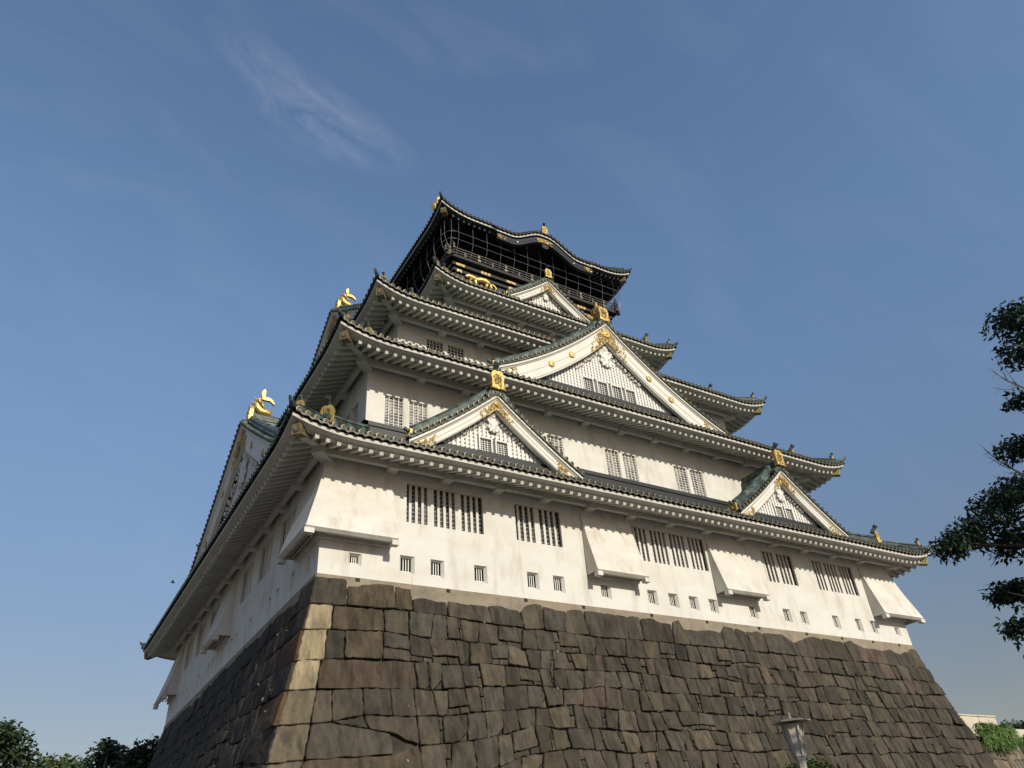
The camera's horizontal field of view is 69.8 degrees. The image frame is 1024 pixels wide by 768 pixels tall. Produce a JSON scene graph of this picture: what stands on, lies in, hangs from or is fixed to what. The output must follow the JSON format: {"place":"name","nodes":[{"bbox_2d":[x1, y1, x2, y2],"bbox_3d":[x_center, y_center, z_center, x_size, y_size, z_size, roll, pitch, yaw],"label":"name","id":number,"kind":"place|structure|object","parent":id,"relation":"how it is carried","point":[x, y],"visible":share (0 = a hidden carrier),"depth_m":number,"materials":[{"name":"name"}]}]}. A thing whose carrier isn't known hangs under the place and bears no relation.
{"place":"outdoors","nodes":[
{"label":"outdoors","id":0,"kind":"place"},
{"bbox_2d":[0,0,1023,767],"label":"sky","id":1,"kind":"structure","parent":0,"point":[820,202],"materials":[{"name":"blue"}]},
{"label":"ground","id":2,"kind":"structure","parent":0,"visible":0},
{"bbox_2d":[0,717,45,767],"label":"broadleaf tree","id":3,"kind":"object","parent":2,"relation":"on","point":[13,752],"visible":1,"depth_m":60.96,"materials":[{"name":"green plant"}]},
{"bbox_2d":[22,752,85,767],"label":"broadleaf tree","id":4,"kind":"object","parent":2,"relation":"on","point":[63,762],"visible":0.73,"depth_m":65.23,"materials":[{"name":"green plant"}]},
{"bbox_2d":[74,737,133,767],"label":"broadleaf tree","id":5,"kind":"object","parent":2,"relation":"on","point":[109,753],"visible":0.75,"depth_m":57.89,"materials":[{"name":"green plant"}]},
{"bbox_2d":[112,732,159,767],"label":"broadleaf tree","id":6,"kind":"object","parent":2,"relation":"on","point":[139,756],"visible":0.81,"depth_m":52.97,"materials":[{"name":"green plant"}]},
{"bbox_2d":[148,573,997,767],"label":"stone base","id":7,"kind":"object","parent":2,"relation":"on","point":[319,670],"visible":0.99,"depth_m":29.33,"materials":[{"name":"brown"}]},
{"bbox_2d":[140,191,932,724],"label":"castle keep","id":8,"kind":"structure","parent":7,"relation":"on","point":[478,405],"depth_m":38.38,"materials":[{"name":"paint"}]},
{"bbox_2d":[186,641,192,667],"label":"window","id":9,"kind":"structure","parent":8,"relation":"in","point":[192,641],"depth_m":47.27,"materials":[{"name":"paint"}]},
{"bbox_2d":[198,626,204,653],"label":"window","id":10,"kind":"structure","parent":8,"relation":"in","point":[204,626],"depth_m":44.87,"materials":[{"name":"paint"}]},
{"bbox_2d":[201,625,205,647],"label":"window","id":11,"kind":"structure","parent":8,"relation":"in","point":[205,625],"depth_m":44.47,"materials":[{"name":"paint"}]},
{"bbox_2d":[243,568,250,600],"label":"window","id":12,"kind":"structure","parent":8,"relation":"in","point":[248,572],"depth_m":37.46,"materials":[{"name":"paint"}]},
{"bbox_2d":[247,564,253,595],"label":"window","id":13,"kind":"structure","parent":8,"relation":"in","point":[251,571],"depth_m":36.95,"materials":[{"name":"paint"}]},
{"bbox_2d":[261,545,268,579],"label":"window","id":14,"kind":"structure","parent":8,"relation":"in","point":[266,549],"depth_m":35.09,"materials":[{"name":"paint"}]},
{"bbox_2d":[266,540,272,573],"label":"window","id":15,"kind":"structure","parent":8,"relation":"in","point":[271,543],"depth_m":34.58,"materials":[{"name":"paint"}]},
{"bbox_2d":[284,517,290,541],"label":"window","id":16,"kind":"structure","parent":8,"relation":"in","point":[287,528],"depth_m":32.92,"materials":[{"name":"paint"}]},
{"bbox_2d":[290,509,296,527],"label":"window","id":17,"kind":"structure","parent":8,"relation":"in","point":[293,515],"depth_m":32.50,"materials":[{"name":"paint"}]},
{"bbox_2d":[352,406,357,421],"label":"window","id":18,"kind":"structure","parent":8,"relation":"in","point":[354,413],"depth_m":36.47,"materials":[{"name":"grey"}]},
{"bbox_2d":[384,397,403,427],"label":"window","id":19,"kind":"structure","parent":8,"relation":"in","point":[393,408],"depth_m":35.75,"materials":[{"name":"grey"}]},
{"bbox_2d":[409,402,426,427],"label":"window","id":20,"kind":"structure","parent":8,"relation":"in","point":[417,413],"depth_m":36.46,"materials":[{"name":"grey"}]},
{"bbox_2d":[406,485,433,525],"bbox_3d":[-3.969,5.208,30.958,1.330,1.775,0.328,15,-39,-27],"label":"window","id":21,"kind":"structure","parent":8,"relation":"in","point":[420,501],"depth_m":30.91,"materials":[{"name":"paint"}]},
{"bbox_2d":[427,340,442,352],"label":"window","id":22,"kind":"structure","parent":8,"relation":"in","point":[434,346],"depth_m":43.03,"materials":[{"name":"grey"}]},
{"bbox_2d":[434,490,461,530],"bbox_3d":[-2.846,5.519,31.557,1.330,1.775,0.328,15,-39,-27],"label":"window","id":23,"kind":"structure","parent":8,"relation":"in","point":[447,506],"depth_m":31.51,"materials":[{"name":"paint"}]},
{"bbox_2d":[448,346,463,358],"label":"window","id":24,"kind":"structure","parent":8,"relation":"in","point":[452,351],"depth_m":43.67,"materials":[{"name":"grey"}]},
{"bbox_2d":[461,496,481,533],"bbox_3d":[-1.800,5.753,32.033,1.050,1.775,0.150,15,-39,-27],"label":"window","id":25,"kind":"structure","parent":8,"relation":"in","point":[470,507],"depth_m":32.05,"materials":[{"name":"paint"}]},
{"bbox_2d":[514,505,541,543],"bbox_3d":[0.597,6.471,33.396,1.405,1.775,0.328,15,-39,-27],"label":"window","id":26,"kind":"structure","parent":8,"relation":"in","point":[527,519],"depth_m":33.37,"materials":[{"name":"paint"}]},
{"bbox_2d":[538,510,559,546],"bbox_3d":[1.707,6.723,33.907,1.125,1.775,0.150,15,-39,-27],"label":"window","id":27,"kind":"structure","parent":8,"relation":"in","point":[548,521],"depth_m":33.92,"materials":[{"name":"paint"}]},
{"bbox_2d":[547,437,563,455],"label":"window","id":28,"kind":"structure","parent":8,"relation":"in","point":[555,442],"depth_m":40.37,"materials":[{"name":"grey"}]},
{"bbox_2d":[605,450,621,477],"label":"window","id":29,"kind":"structure","parent":8,"relation":"in","point":[611,458],"depth_m":41.91,"materials":[{"name":"grey"}]},
{"bbox_2d":[622,454,638,480],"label":"window","id":30,"kind":"structure","parent":8,"relation":"in","point":[630,472],"depth_m":42.48,"materials":[{"name":"grey"}]},
{"bbox_2d":[631,527,654,561],"bbox_3d":[6.368,8.067,36.479,1.295,1.775,0.328,15,-39,-27],"label":"window","id":31,"kind":"structure","parent":8,"relation":"in","point":[642,538],"depth_m":36.50,"materials":[{"name":"paint"}]},
{"bbox_2d":[649,531,674,565],"bbox_3d":[7.461,8.370,37.063,1.295,1.775,0.328,15,-39,-27],"label":"window","id":32,"kind":"structure","parent":8,"relation":"in","point":[661,546],"depth_m":37.01,"materials":[{"name":"paint"}]},
{"bbox_2d":[669,534,692,568],"bbox_3d":[8.553,8.672,37.646,1.295,1.775,0.328,15,-39,-27],"label":"window","id":33,"kind":"structure","parent":8,"relation":"in","point":[679,545],"depth_m":37.60,"materials":[{"name":"paint"}]},
{"bbox_2d":[674,467,690,492],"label":"window","id":34,"kind":"structure","parent":8,"relation":"in","point":[680,476],"depth_m":44.32,"materials":[{"name":"grey"}]},
{"bbox_2d":[687,538,705,570],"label":"window","id":35,"kind":"structure","parent":8,"relation":"in","point":[696,554],"depth_m":38.10,"materials":[{"name":"paint"}]},
{"bbox_2d":[690,471,706,496],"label":"window","id":36,"kind":"structure","parent":8,"relation":"in","point":[696,479],"depth_m":44.91,"materials":[{"name":"grey"}]},
{"bbox_2d":[760,551,782,582],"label":"window","id":37,"kind":"structure","parent":8,"relation":"in","point":[771,566],"depth_m":40.65,"materials":[{"name":"paint"}]},
{"bbox_2d":[776,555,794,584],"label":"window","id":38,"kind":"structure","parent":8,"relation":"in","point":[783,562],"depth_m":41.19,"materials":[{"name":"paint"}]},
{"bbox_2d":[810,561,831,590],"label":"window","id":39,"kind":"structure","parent":8,"relation":"in","point":[819,571],"depth_m":42.54,"materials":[{"name":"paint"}]},
{"bbox_2d":[824,564,846,593],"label":"window","id":40,"kind":"structure","parent":8,"relation":"in","point":[833,574],"depth_m":43.09,"materials":[{"name":"paint"}]},
{"bbox_2d":[838,566,855,594],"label":"window","id":41,"kind":"structure","parent":8,"relation":"in","point":[844,572],"depth_m":43.61,"materials":[{"name":"paint"}]},
{"bbox_2d":[772,712,809,767],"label":"street lamp","id":42,"kind":"object","parent":2,"relation":"on","point":[792,730],"visible":1,"depth_m":17.84,"materials":[{"name":"metal"}]},
{"bbox_2d":[783,755,835,767],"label":"shrub","id":43,"kind":"object","parent":2,"relation":"on","point":[811,762],"visible":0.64,"depth_m":27.17,"materials":[{"name":"green plant"}]},
{"bbox_2d":[922,296,1023,657],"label":"broadleaf tree","id":44,"kind":"object","parent":2,"relation":"on","point":[1005,498],"visible":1,"depth_m":12.89,"materials":[{"name":"green plant"}]},
{"bbox_2d":[958,714,1023,767],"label":"rubble wall","id":45,"kind":"structure","parent":2,"relation":"on","point":[1002,759],"depth_m":45.92,"materials":[{"name":"stone"}]},
{"bbox_2d":[971,719,1023,752],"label":"hanging shrub","id":46,"kind":"object","parent":45,"relation":"hanging from","point":[1001,732],"visible":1,"depth_m":45.34,"materials":[{"name":"green plant"}]},
{"bbox_2d":[998,719,1023,728],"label":"broadleaf tree","id":47,"kind":"object","parent":2,"relation":"on","point":[1018,725],"visible":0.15,"depth_m":91.90,"materials":[{"name":"green plant"}]}
]}

